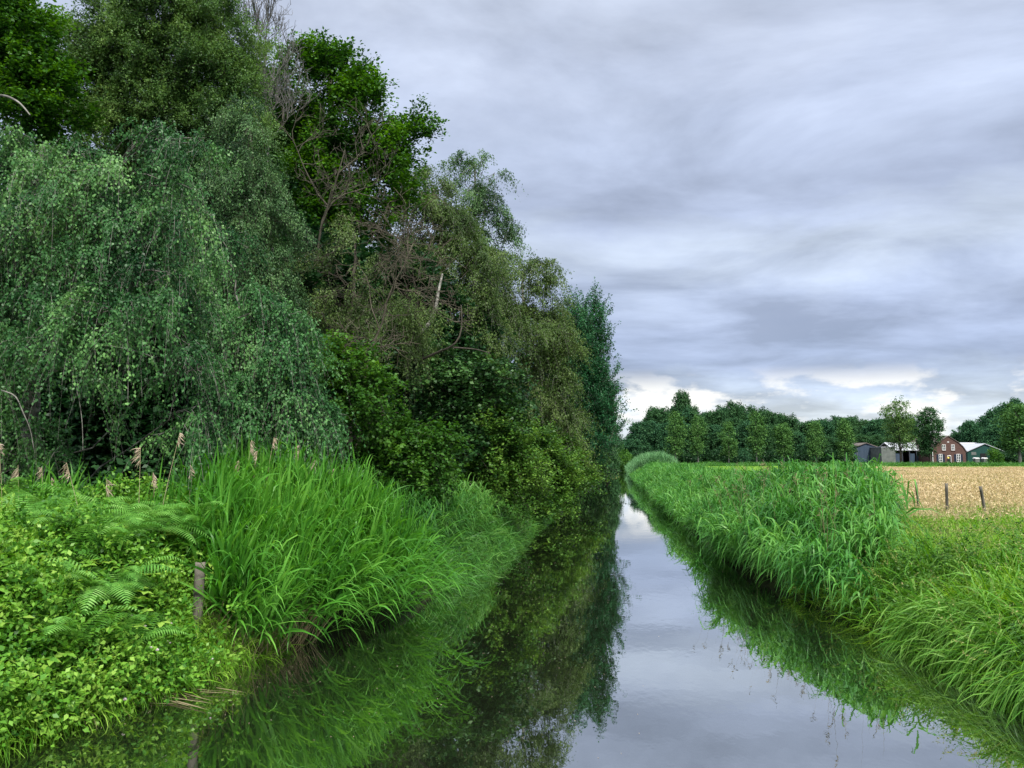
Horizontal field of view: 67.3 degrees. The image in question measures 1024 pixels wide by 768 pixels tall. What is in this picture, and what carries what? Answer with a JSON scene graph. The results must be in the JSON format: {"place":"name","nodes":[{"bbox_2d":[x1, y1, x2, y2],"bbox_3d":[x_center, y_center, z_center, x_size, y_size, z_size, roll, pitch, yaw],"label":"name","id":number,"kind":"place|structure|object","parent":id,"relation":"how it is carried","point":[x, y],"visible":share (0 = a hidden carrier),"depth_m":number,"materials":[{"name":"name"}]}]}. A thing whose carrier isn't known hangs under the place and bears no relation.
{"place":"outdoors","nodes":[
{"label":"outdoors","id":0,"kind":"place"},
{"bbox_2d":[0,462,1022,749],"bbox_3d":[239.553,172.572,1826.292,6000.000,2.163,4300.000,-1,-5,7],"label":"ground","id":1,"kind":"structure","parent":0,"point":[772,582],"depth_m":14.46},
{"bbox_2d":[0,0,108,167],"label":"oak tree","id":2,"kind":"object","parent":1,"relation":"on","point":[29,77],"visible":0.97,"depth_m":20.67,"materials":[{"name":"green plant"}]},
{"bbox_2d":[0,170,135,494],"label":"woodland tree","id":3,"kind":"object","parent":1,"relation":"on","point":[61,470],"visible":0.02,"depth_m":22.63,"materials":[{"name":"green plant"}]},
{"bbox_2d":[0,137,143,206],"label":"woodland tree","id":4,"kind":"object","parent":1,"relation":"on","point":[1,172],"depth_m":34.82,"materials":[{"name":"green plant"}]},
{"bbox_2d":[0,207,236,500],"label":"woodland tree","id":5,"kind":"object","parent":1,"relation":"on","point":[97,456],"visible":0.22,"depth_m":21.73,"materials":[{"name":"green plant"}]},
{"bbox_2d":[3,452,240,537],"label":"reed tufts","id":6,"kind":"object","parent":1,"relation":"on","point":[158,500],"visible":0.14,"depth_m":12.34,"materials":[{"name":"green plant"}]},
{"bbox_2d":[0,94,255,503],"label":"weeping birch","id":7,"kind":"object","parent":1,"relation":"on","point":[47,295],"visible":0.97,"depth_m":13.72,"materials":[{"name":"green plant"}]},
{"bbox_2d":[0,467,257,750],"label":"bramble thicket","id":8,"kind":"object","parent":1,"relation":"on","point":[23,589],"visible":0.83,"depth_m":9.21,"materials":[{"name":"green plant"}]},
{"bbox_2d":[0,492,65,528],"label":"fern","id":9,"kind":"object","parent":8,"relation":"on","point":[39,512],"visible":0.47,"depth_m":10.62,"materials":[{"name":"green plant"}]},
{"bbox_2d":[0,477,73,511],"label":"fern","id":10,"kind":"object","parent":8,"relation":"on","point":[19,481],"visible":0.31,"depth_m":11.87,"materials":[{"name":"green plant"}]},
{"bbox_2d":[6,559,96,591],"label":"fern","id":11,"kind":"object","parent":8,"relation":"on","point":[68,565],"visible":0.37,"depth_m":9.22,"materials":[{"name":"green plant"}]},
{"bbox_2d":[4,605,144,650],"bbox_3d":[-4.983,2.821,8.966,1.397,0.517,1.417,-4,-7,36],"label":"fern","id":12,"kind":"object","parent":8,"relation":"on","point":[71,628],"visible":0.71,"depth_m":8.73,"materials":[{"name":"green plant"}]},
{"bbox_2d":[24,524,137,561],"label":"fern","id":13,"kind":"object","parent":8,"relation":"on","point":[81,526],"visible":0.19,"depth_m":9.91,"materials":[{"name":"green plant"}]},
{"bbox_2d":[30,484,134,518],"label":"fern","id":14,"kind":"object","parent":8,"relation":"on","point":[69,500],"visible":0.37,"depth_m":11.88,"materials":[{"name":"green plant"}]},
{"bbox_2d":[50,566,125,594],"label":"fern","id":15,"kind":"object","parent":8,"relation":"on","point":[107,583],"visible":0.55,"depth_m":9.50,"materials":[{"name":"green plant"}]},
{"bbox_2d":[51,506,152,525],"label":"fern","id":16,"kind":"object","parent":8,"relation":"on","point":[117,517],"visible":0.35,"depth_m":10.81,"materials":[{"name":"green plant"}]},
{"bbox_2d":[30,557,179,611],"bbox_3d":[-5.077,2.440,9.724,1.600,0.568,1.764,-5,-7,44],"label":"fern","id":17,"kind":"object","parent":8,"relation":"on","point":[121,582],"visible":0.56,"depth_m":9.42,"materials":[{"name":"green plant"}]},
{"bbox_2d":[57,522,165,551],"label":"fern","id":18,"kind":"object","parent":8,"relation":"on","point":[119,534],"visible":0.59,"depth_m":10.28,"materials":[{"name":"green plant"}]},
{"bbox_2d":[72,566,163,604],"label":"fern","id":19,"kind":"object","parent":8,"relation":"on","point":[133,583],"visible":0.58,"depth_m":9.70,"materials":[{"name":"green plant"}]},
{"bbox_2d":[68,553,182,580],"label":"fern","id":20,"kind":"object","parent":8,"relation":"on","point":[135,574],"visible":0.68,"depth_m":9.99,"materials":[{"name":"green plant"}]},
{"bbox_2d":[65,504,187,539],"bbox_3d":[-5.409,1.952,10.838,1.774,0.509,1.614,4,-7,-37],"label":"fern","id":21,"kind":"object","parent":8,"relation":"on","point":[138,520],"visible":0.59,"depth_m":10.88,"materials":[{"name":"green plant"}]},
{"bbox_2d":[75,611,189,645],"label":"fern","id":22,"kind":"object","parent":8,"relation":"on","point":[167,630],"visible":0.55,"depth_m":9.36,"materials":[{"name":"green plant"}]},
{"bbox_2d":[99,497,186,525],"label":"fern","id":23,"kind":"object","parent":8,"relation":"on","point":[159,513],"visible":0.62,"depth_m":11.58,"materials":[{"name":"green plant"}]},
{"bbox_2d":[103,503,209,543],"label":"fern","id":24,"kind":"object","parent":8,"relation":"on","point":[169,527],"visible":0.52,"depth_m":11.22,"materials":[{"name":"green plant"}]},
{"bbox_2d":[138,497,206,517],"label":"fern","id":25,"kind":"object","parent":8,"relation":"on","point":[187,510],"visible":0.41,"depth_m":12.01,"materials":[{"name":"green plant"}]},
{"bbox_2d":[149,501,253,537],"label":"fern","id":26,"kind":"object","parent":8,"relation":"on","point":[189,517],"visible":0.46,"depth_m":11.60,"materials":[{"name":"green plant"}]},
{"bbox_2d":[0,576,299,764],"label":"bank edge grass","id":27,"kind":"structure","parent":1,"relation":"on","point":[109,710],"depth_m":9.92,"materials":[{"name":"plant"}]},
{"bbox_2d":[35,0,289,497],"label":"willow tree","id":28,"kind":"object","parent":1,"relation":"on","point":[128,47],"visible":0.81,"depth_m":24.23,"materials":[{"name":"green plant"}]},
{"bbox_2d":[92,128,234,491],"bbox_3d":[-17.239,-3.661,38.016,8.196,19.818,7.241,-1,-5,7],"label":"woodland tree","id":29,"kind":"object","parent":1,"relation":"on","point":[169,179],"depth_m":36.64,"materials":[{"name":"green plant"}]},
{"bbox_2d":[192,562,205,638],"bbox_3d":[-4.455,3.193,10.885,0.166,1.325,0.145,-1,-5,7],"label":"wooden post","id":30,"kind":"object","parent":1,"relation":"on","point":[199,574],"visible":0.57,"depth_m":10.86,"materials":[{"name":"grey wood"}]},
{"bbox_2d":[73,584,333,727],"bbox_3d":[-3.923,3.422,10.634,1.558,1.498,4.663,-1,-6,15],"label":"dry reed stubble","id":31,"kind":"object","parent":1,"relation":"on","point":[292,642],"visible":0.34,"depth_m":11.16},
{"bbox_2d":[83,236,347,499],"bbox_3d":[-9.511,-0.135,23.976,8.432,9.403,6.313,-1,-5,7],"label":"woodland tree","id":32,"kind":"object","parent":1,"relation":"on","point":[314,274],"visible":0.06,"depth_m":22.34,"materials":[{"name":"green plant"}]},
{"bbox_2d":[151,88,325,418],"bbox_3d":[-7.485,-2.124,21.084,4.926,11.853,4.110,-1,-5,7],"label":"silver birch","id":33,"kind":"object","parent":1,"relation":"on","point":[258,206],"visible":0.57,"depth_m":20.65,"materials":[{"name":"green plant"}]},
{"bbox_2d":[145,217,368,487],"bbox_3d":[-5.463,-0.049,15.641,4.929,7.299,3.629,-1,-5,7],"label":"weeping birch","id":34,"kind":"object","parent":1,"relation":"on","point":[260,366],"visible":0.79,"depth_m":15.28,"materials":[{"name":"green plant"}]},
{"bbox_2d":[225,0,328,249],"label":"dead tree","id":35,"kind":"object","parent":1,"relation":"on","point":[267,15],"visible":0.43,"depth_m":28.21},
{"bbox_2d":[229,107,347,240],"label":"woodland tree","id":36,"kind":"object","parent":1,"relation":"on","point":[295,184],"visible":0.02,"depth_m":40.51,"materials":[{"name":"green plant"}]},
{"bbox_2d":[241,211,409,455],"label":"woodland tree","id":37,"kind":"object","parent":1,"relation":"on","point":[363,258],"visible":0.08,"depth_m":29.01,"materials":[{"name":"green plant"}]},
{"bbox_2d":[160,421,498,661],"bbox_3d":[-3.263,2.495,13.495,6.033,3.762,6.802,-1,-5,7],"label":"reed bed","id":38,"kind":"object","parent":1,"relation":"on","point":[341,534],"visible":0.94,"depth_m":12.45,"materials":[{"name":"green plant"}]},
{"bbox_2d":[269,89,400,450],"bbox_3d":[-6.157,-2.711,24.489,3.978,13.744,4.759,-4,-6,34],"label":"dead tree","id":39,"kind":"object","parent":1,"relation":"on","point":[331,202],"visible":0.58,"depth_m":25.08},
{"bbox_2d":[275,329,417,469],"bbox_3d":[-3.914,1.158,18.623,3.437,4.940,2.780,-1,-5,7],"label":"hazel bush","id":40,"kind":"object","parent":1,"relation":"on","point":[364,399],"visible":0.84,"depth_m":18.25,"materials":[{"name":"green plant"}]},
{"bbox_2d":[257,27,449,249],"bbox_3d":[-6.780,-4.819,30.269,7.031,19.116,6.777,4,-7,-39],"label":"oak tree","id":41,"kind":"object","parent":1,"relation":"on","point":[325,58],"visible":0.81,"depth_m":30.41,"materials":[{"name":"green plant"}]},
{"bbox_2d":[280,210,454,446],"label":"dying birch","id":42,"kind":"object","parent":1,"relation":"on","point":[414,348],"visible":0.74,"depth_m":23.70,"materials":[{"name":"green plant"}]},
{"bbox_2d":[307,182,476,450],"bbox_3d":[-3.298,-0.895,21.409,4.768,9.578,4.595,3,-6,-27],"label":"dead tree","id":43,"kind":"object","parent":1,"relation":"on","point":[400,258],"visible":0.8,"depth_m":21.36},
{"bbox_2d":[325,406,480,524],"bbox_3d":[-3.148,2.175,19.517,4.678,3.248,3.108,-1,-5,7],"label":"hazel bush","id":44,"kind":"object","parent":1,"relation":"on","point":[425,461],"visible":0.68,"depth_m":19.06,"materials":[{"name":"green plant"}]},
{"bbox_2d":[347,231,475,477],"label":"woodland tree","id":45,"kind":"object","parent":1,"relation":"on","point":[461,298],"visible":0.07,"depth_m":32.27,"materials":[{"name":"green plant"}]},
{"bbox_2d":[310,164,531,401],"bbox_3d":[-3.970,-2.700,33.234,9.150,15.463,12.109,-1,-5,7],"label":"silver birch","id":46,"kind":"object","parent":1,"relation":"on","point":[484,258],"visible":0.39,"depth_m":34.98,"materials":[{"name":"green plant"}]},
{"bbox_2d":[337,469,531,599],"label":"bank grass","id":47,"kind":"structure","parent":1,"relation":"on","point":[476,510],"depth_m":20.49,"materials":[{"name":"plant"}]},
{"bbox_2d":[401,305,543,481],"bbox_3d":[-1.947,1.190,26.414,5.442,6.641,5.946,-2,-6,24],"label":"maple shrub","id":48,"kind":"object","parent":1,"relation":"on","point":[465,397],"visible":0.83,"depth_m":26.55,"materials":[{"name":"green plant"}]},
{"bbox_2d":[423,300,539,483],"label":"woodland tree","id":49,"kind":"object","parent":1,"relation":"on","point":[462,339],"visible":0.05,"depth_m":34.97,"materials":[{"name":"green plant"}]},
{"bbox_2d":[433,148,535,483],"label":"silver birch","id":50,"kind":"object","parent":1,"relation":"on","point":[478,204],"visible":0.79,"depth_m":39.89,"materials":[{"name":"green plant"}]},
{"bbox_2d":[443,399,563,543],"bbox_3d":[-0.695,3.060,27.139,5.028,5.028,3.932,-1,-5,7],"label":"hazel bush","id":51,"kind":"object","parent":1,"relation":"on","point":[511,465],"visible":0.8,"depth_m":26.42,"materials":[{"name":"green plant"}]},
{"bbox_2d":[488,490,552,542],"bbox_3d":[4.839,8.649,67.448,4.917,2.376,84.860,-1,-5,9],"label":"waterside growth","id":52,"kind":"object","parent":1,"relation":"on","point":[510,521],"visible":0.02,"depth_m":30.20,"materials":[{"name":"green plant"}]},
{"bbox_2d":[494,414,596,525],"bbox_3d":[1.288,4.181,34.110,4.653,5.802,4.205,4,-7,-36],"label":"hazel bush","id":53,"kind":"object","parent":1,"relation":"on","point":[565,477],"visible":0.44,"depth_m":33.46,"materials":[{"name":"green plant"}]},
{"bbox_2d":[484,250,612,503],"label":"silver birch","id":54,"kind":"object","parent":1,"relation":"on","point":[554,406],"visible":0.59,"depth_m":44.30,"materials":[{"name":"green plant"}]},
{"bbox_2d":[524,276,638,466],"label":"poplar tree","id":55,"kind":"object","parent":1,"relation":"on","point":[600,391],"visible":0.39,"depth_m":49.22,"materials":[{"name":"green plant"}]},
{"bbox_2d":[554,429,610,508],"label":"hazel bush","id":56,"kind":"object","parent":1,"relation":"on","point":[590,470],"visible":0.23,"depth_m":43.85,"materials":[{"name":"green plant"}]},
{"bbox_2d":[582,436,614,492],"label":"waterside bush","id":57,"kind":"object","parent":1,"relation":"on","point":[605,459],"visible":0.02,"depth_m":57.36,"materials":[{"name":"green plant"}]},
{"bbox_2d":[590,445,625,487],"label":"waterside bush","id":58,"kind":"object","parent":1,"relation":"on","point":[606,470],"depth_m":69.44,"materials":[{"name":"green plant"}]},
{"bbox_2d":[597,419,619,482],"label":"broadleaf tree","id":59,"kind":"object","parent":1,"relation":"on","point":[613,479],"visible":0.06,"depth_m":83.69,"materials":[{"name":"green plant"}]},
{"bbox_2d":[624,421,642,452],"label":"broadleaf tree","id":60,"kind":"object","parent":1,"relation":"on","point":[633,429],"visible":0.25,"depth_m":210.40,"materials":[{"name":"green plant"}]},
{"bbox_2d":[623,439,652,456],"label":"broadleaf tree","id":61,"kind":"object","parent":1,"relation":"on","point":[635,444],"visible":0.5,"depth_m":186.11,"materials":[{"name":"green plant"}]},
{"bbox_2d":[623,450,678,477],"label":"reed clump","id":62,"kind":"object","parent":1,"relation":"on","point":[640,461],"visible":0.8,"depth_m":89.45,"materials":[{"name":"green plant"}]},
{"bbox_2d":[637,419,670,451],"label":"broadleaf tree","id":63,"kind":"object","parent":1,"relation":"on","point":[650,431],"visible":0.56,"depth_m":187.29,"materials":[{"name":"green plant"}]},
{"bbox_2d":[650,406,672,428],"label":"broadleaf tree","id":64,"kind":"object","parent":1,"relation":"on","point":[660,415],"visible":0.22,"depth_m":197.42,"materials":[{"name":"green plant"}]},
{"bbox_2d":[664,410,689,458],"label":"tree","id":65,"kind":"object","parent":1,"relation":"on","point":[678,428],"visible":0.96,"depth_m":164.90,"materials":[{"name":"green plant"}]},
{"bbox_2d":[670,389,691,423],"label":"broadleaf tree","id":66,"kind":"object","parent":1,"relation":"on","point":[682,400],"visible":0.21,"depth_m":200.08,"materials":[{"name":"green plant"}]},
{"bbox_2d":[679,424,708,462],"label":"broadleaf tree","id":67,"kind":"object","parent":1,"relation":"on","point":[687,447],"visible":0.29,"depth_m":182.61,"materials":[{"name":"green plant"}]},
{"bbox_2d":[688,414,708,462],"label":"tree","id":68,"kind":"object","parent":1,"relation":"on","point":[698,447],"visible":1,"depth_m":164.93,"materials":[{"name":"green plant"}]},
{"bbox_2d":[692,424,719,460],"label":"broadleaf tree","id":69,"kind":"object","parent":1,"relation":"on","point":[710,447],"visible":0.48,"depth_m":180.79,"materials":[{"name":"green plant"}]},
{"bbox_2d":[703,408,725,425],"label":"broadleaf tree","id":70,"kind":"object","parent":1,"relation":"on","point":[712,418],"visible":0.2,"depth_m":202.08,"materials":[{"name":"green plant"}]},
{"bbox_2d":[706,424,732,461],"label":"broadleaf tree","id":71,"kind":"object","parent":1,"relation":"on","point":[716,428],"visible":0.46,"depth_m":180.87,"materials":[{"name":"green plant"}]},
{"bbox_2d":[628,459,818,553],"bbox_3d":[11.806,6.777,54.434,6.139,3.080,65.295,-1,-5,7],"label":"reed belt","id":72,"kind":"object","parent":1,"relation":"on","point":[666,485],"visible":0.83,"depth_m":34.59,"materials":[{"name":"green plant"}]},
{"bbox_2d":[716,420,738,462],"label":"tree","id":73,"kind":"object","parent":1,"relation":"on","point":[726,449],"visible":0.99,"depth_m":164.78,"materials":[{"name":"green plant"}]},
{"bbox_2d":[718,400,748,422],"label":"broadleaf tree","id":74,"kind":"object","parent":1,"relation":"on","point":[736,410],"visible":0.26,"depth_m":198.03,"materials":[{"name":"green plant"}]},
{"bbox_2d":[730,420,763,461],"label":"broadleaf tree","id":75,"kind":"object","parent":1,"relation":"on","point":[742,436],"visible":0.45,"depth_m":181.58,"materials":[{"name":"green plant"}]},
{"bbox_2d":[744,410,770,461],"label":"tree","id":76,"kind":"object","parent":1,"relation":"on","point":[756,430],"visible":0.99,"depth_m":164.86,"materials":[{"name":"green plant"}]},
{"bbox_2d":[759,409,779,428],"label":"broadleaf tree","id":77,"kind":"object","parent":1,"relation":"on","point":[770,417],"visible":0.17,"depth_m":196.89,"materials":[{"name":"green plant"}]},
{"bbox_2d":[769,422,796,462],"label":"tree","id":78,"kind":"object","parent":1,"relation":"on","point":[782,451],"visible":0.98,"depth_m":164.75,"materials":[{"name":"green plant"}]},
{"bbox_2d":[776,412,799,431],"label":"broadleaf tree","id":79,"kind":"object","parent":1,"relation":"on","point":[792,423],"visible":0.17,"depth_m":199.97,"materials":[{"name":"green plant"}]},
{"bbox_2d":[685,461,902,605],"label":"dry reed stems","id":80,"kind":"object","parent":1,"relation":"on","point":[826,473],"visible":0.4,"depth_m":18.26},
{"bbox_2d":[688,452,941,623],"bbox_3d":[7.649,3.297,18.578,6.368,3.302,11.929,-1,-5,7],"label":"reed bed","id":81,"kind":"object","parent":1,"relation":"on","point":[763,540],"visible":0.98,"depth_m":16.77,"materials":[{"name":"green plant"}]},
{"bbox_2d":[804,420,827,462],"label":"tree","id":82,"kind":"object","parent":1,"relation":"on","point":[815,440],"visible":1,"depth_m":164.69,"materials":[{"name":"green plant"}]},
{"bbox_2d":[627,448,1023,462],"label":"wood undergrowth","id":83,"kind":"object","parent":1,"relation":"on","point":[771,456],"visible":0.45,"depth_m":177.60,"materials":[{"name":"green plant"}]},
{"bbox_2d":[831,416,858,442],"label":"broadleaf tree","id":84,"kind":"object","parent":1,"relation":"on","point":[852,421],"visible":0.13,"depth_m":292.91,"materials":[{"name":"green plant"}]},
{"bbox_2d":[834,417,856,460],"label":"tree","id":85,"kind":"object","parent":1,"relation":"on","point":[844,434],"visible":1,"depth_m":164.64,"materials":[{"name":"green plant"}]},
{"bbox_2d":[677,460,1023,465],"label":"rough verge","id":86,"kind":"structure","parent":1,"relation":"on","point":[924,463],"depth_m":131.77,"materials":[{"name":"green plant"}]},
{"bbox_2d":[854,443,877,461],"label":"blue barn","id":87,"kind":"structure","parent":1,"relation":"on","point":[864,449],"depth_m":200.07,"materials":[{"name":"metal"}]},
{"bbox_2d":[859,419,887,437],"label":"broadleaf tree","id":88,"kind":"object","parent":1,"relation":"on","point":[874,427],"visible":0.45,"depth_m":294.34,"materials":[{"name":"green plant"}]},
{"bbox_2d":[870,447,895,462],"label":"grey farm shed","id":89,"kind":"object","parent":1,"relation":"on","point":[887,455],"visible":0.75,"depth_m":194.12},
{"bbox_2d":[766,496,1023,687],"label":"grass seed heads","id":90,"kind":"object","parent":1,"relation":"on","point":[959,515],"depth_m":14.32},
{"bbox_2d":[879,442,918,462],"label":"open shed","id":91,"kind":"structure","parent":1,"relation":"on","point":[907,456],"depth_m":196.52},
{"bbox_2d":[879,395,921,461],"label":"garden birch","id":92,"kind":"object","parent":1,"relation":"on","point":[900,419],"visible":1,"depth_m":172.09,"materials":[{"name":"green plant"}]},
{"bbox_2d":[827,518,1023,728],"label":"sedge fringe","id":93,"kind":"object","parent":1,"relation":"on","point":[910,611],"visible":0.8,"depth_m":11.06,"materials":[{"name":"plant"}]},
{"bbox_2d":[833,518,1023,657],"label":"bank weeds","id":94,"kind":"object","parent":1,"relation":"on","point":[945,542],"visible":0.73,"depth_m":12.84,"materials":[{"name":"green plant"}]},
{"bbox_2d":[910,406,946,462],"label":"garden poplar","id":95,"kind":"object","parent":1,"relation":"on","point":[926,439],"visible":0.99,"depth_m":170.04,"materials":[{"name":"green plant"}]},
{"bbox_2d":[910,436,966,462],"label":"brick farmhouse","id":96,"kind":"object","parent":1,"relation":"on","point":[954,450],"visible":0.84,"depth_m":190.10,"materials":[{"name":"brick"}]},
{"bbox_2d":[957,419,983,442],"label":"broadleaf tree","id":97,"kind":"object","parent":1,"relation":"on","point":[971,432],"visible":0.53,"depth_m":232.79,"materials":[{"name":"green plant"}]},
{"bbox_2d":[962,443,1002,461],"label":"green barn","id":98,"kind":"structure","parent":1,"relation":"on","point":[980,450],"depth_m":204.27,"materials":[{"name":"wood"}]},
{"bbox_2d":[980,408,1003,428],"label":"broadleaf tree","id":99,"kind":"object","parent":1,"relation":"on","point":[989,416],"visible":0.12,"depth_m":238.20,"materials":[{"name":"green plant"}]},
{"bbox_2d":[977,423,1009,448],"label":"broadleaf tree","id":100,"kind":"object","parent":1,"relation":"on","point":[989,436],"visible":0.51,"depth_m":220.57,"materials":[{"name":"green plant"}]},
{"bbox_2d":[986,446,1004,462],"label":"garden bush","id":101,"kind":"object","parent":1,"relation":"on","point":[994,457],"visible":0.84,"depth_m":167.62,"materials":[{"name":"green plant"}]},
{"bbox_2d":[994,401,1023,462],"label":"tree","id":102,"kind":"object","parent":1,"relation":"on","point":[1016,425],"visible":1,"depth_m":171.97,"materials":[{"name":"green plant"}]},
{"bbox_2d":[0,472,1023,767],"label":"water","id":103,"kind":"structure","parent":0,"point":[684,654],"depth_m":9.91,"materials":[{"name":"liquid"}]},
{"bbox_2d":[0,0,1023,438],"label":"sky","id":104,"kind":"structure","parent":0,"point":[810,209],"materials":[{"name":"grey"}]},
{"bbox_2d":[9,500,1023,738],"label":"meadow grass","id":105,"kind":"structure","parent":0,"point":[950,520],"depth_m":13.34,"materials":[{"name":"plant"}]},
{"bbox_2d":[876,466,1023,521],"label":"wheat field","id":106,"kind":"structure","parent":0,"point":[995,483],"depth_m":28.12,"materials":[{"name":"plant"}]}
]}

